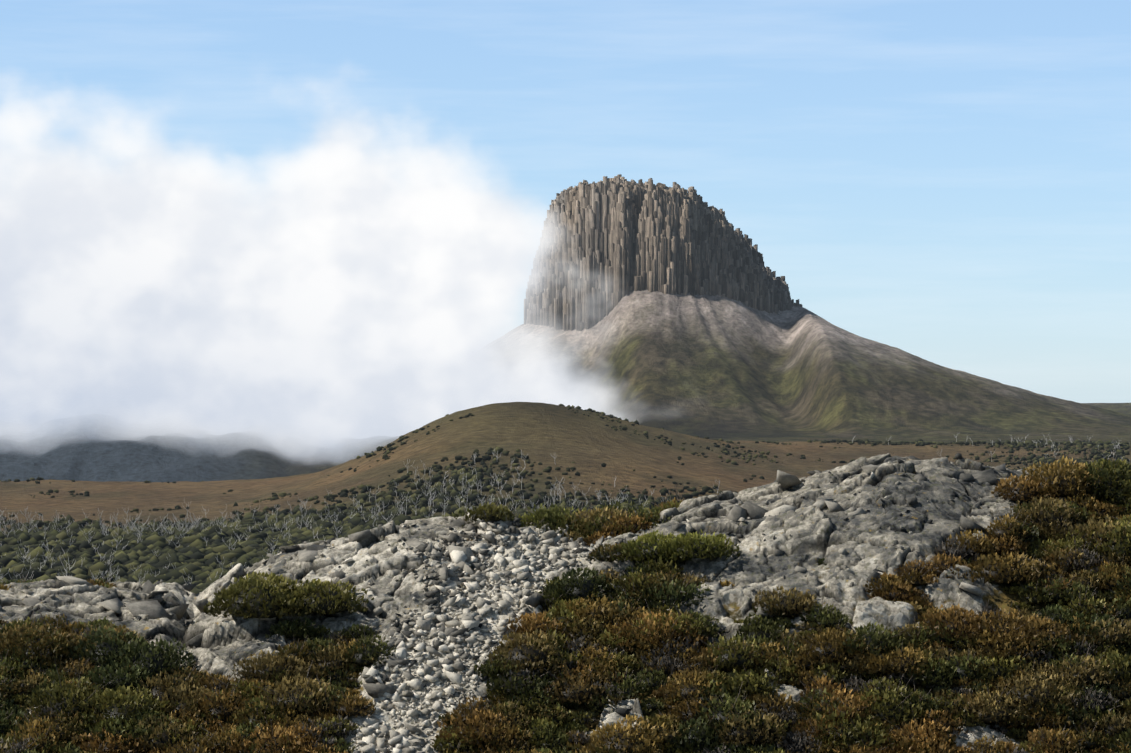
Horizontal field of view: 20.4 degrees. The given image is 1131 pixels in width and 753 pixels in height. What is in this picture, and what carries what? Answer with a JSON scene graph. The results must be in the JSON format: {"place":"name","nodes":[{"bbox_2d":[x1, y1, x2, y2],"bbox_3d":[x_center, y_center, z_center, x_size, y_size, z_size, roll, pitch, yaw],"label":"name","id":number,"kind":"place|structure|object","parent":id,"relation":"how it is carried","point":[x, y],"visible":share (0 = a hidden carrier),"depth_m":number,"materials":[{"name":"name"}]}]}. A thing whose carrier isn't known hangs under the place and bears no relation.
{"place":"outdoors","nodes":[
{"label":"outdoors","id":0,"kind":"place"},
{"bbox_2d":[0,289,1130,532],"bbox_3d":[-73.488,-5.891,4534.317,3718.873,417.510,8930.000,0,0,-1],"label":"mountain terrain","id":1,"kind":"structure","parent":0,"point":[676,369],"depth_m":4506.39,"materials":[{"name":"brown soil"}]},
{"bbox_2d":[0,435,1123,584],"bbox_3d":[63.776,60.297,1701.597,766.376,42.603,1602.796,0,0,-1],"label":"dead trees","id":2,"kind":"object","parent":1,"relation":"on","point":[272,548],"visible":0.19,"depth_m":1498.83,"materials":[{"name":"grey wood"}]},
{"bbox_2d":[0,404,1129,593],"bbox_3d":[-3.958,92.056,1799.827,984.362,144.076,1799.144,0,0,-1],"label":"scrub","id":3,"kind":"object","parent":1,"relation":"on","point":[193,555],"visible":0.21,"depth_m":1497.51,"materials":[{"name":"plant"}]},
{"bbox_2d":[524,174,802,330],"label":"barn bluff columns","id":4,"kind":"structure","parent":1,"relation":"on","point":[606,246],"depth_m":4978.83,"materials":[{"name":"grey stone"}]},
{"bbox_2d":[0,453,1130,752],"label":"rock outcrop","id":5,"kind":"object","parent":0,"point":[866,539],"depth_m":54.38,"materials":[{"name":"grey stone"}]},
{"bbox_2d":[24,453,1016,752],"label":"scree rocks","id":6,"kind":"object","parent":5,"relation":"on","point":[520,563],"visible":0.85,"depth_m":53.30,"materials":[{"name":"grey stone"}]},
{"bbox_2d":[21,455,1072,697],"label":"rocks","id":7,"kind":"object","parent":5,"relation":"on","point":[151,607],"depth_m":55.19,"materials":[{"name":"grey stone"}]},
{"bbox_2d":[129,464,974,651],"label":"boulders","id":8,"kind":"object","parent":5,"relation":"on","point":[736,513],"visible":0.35,"depth_m":55.48,"materials":[{"name":"grey stone"}]},
{"bbox_2d":[0,455,1130,752],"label":"shrubs","id":9,"kind":"object","parent":5,"relation":"on","point":[556,648],"depth_m":51.71,"materials":[{"name":"green plant"}]},
{"bbox_2d":[0,0,1130,402],"label":"sky","id":10,"kind":"structure","parent":0,"point":[274,191],"materials":[{"name":"blue"}]}
]}

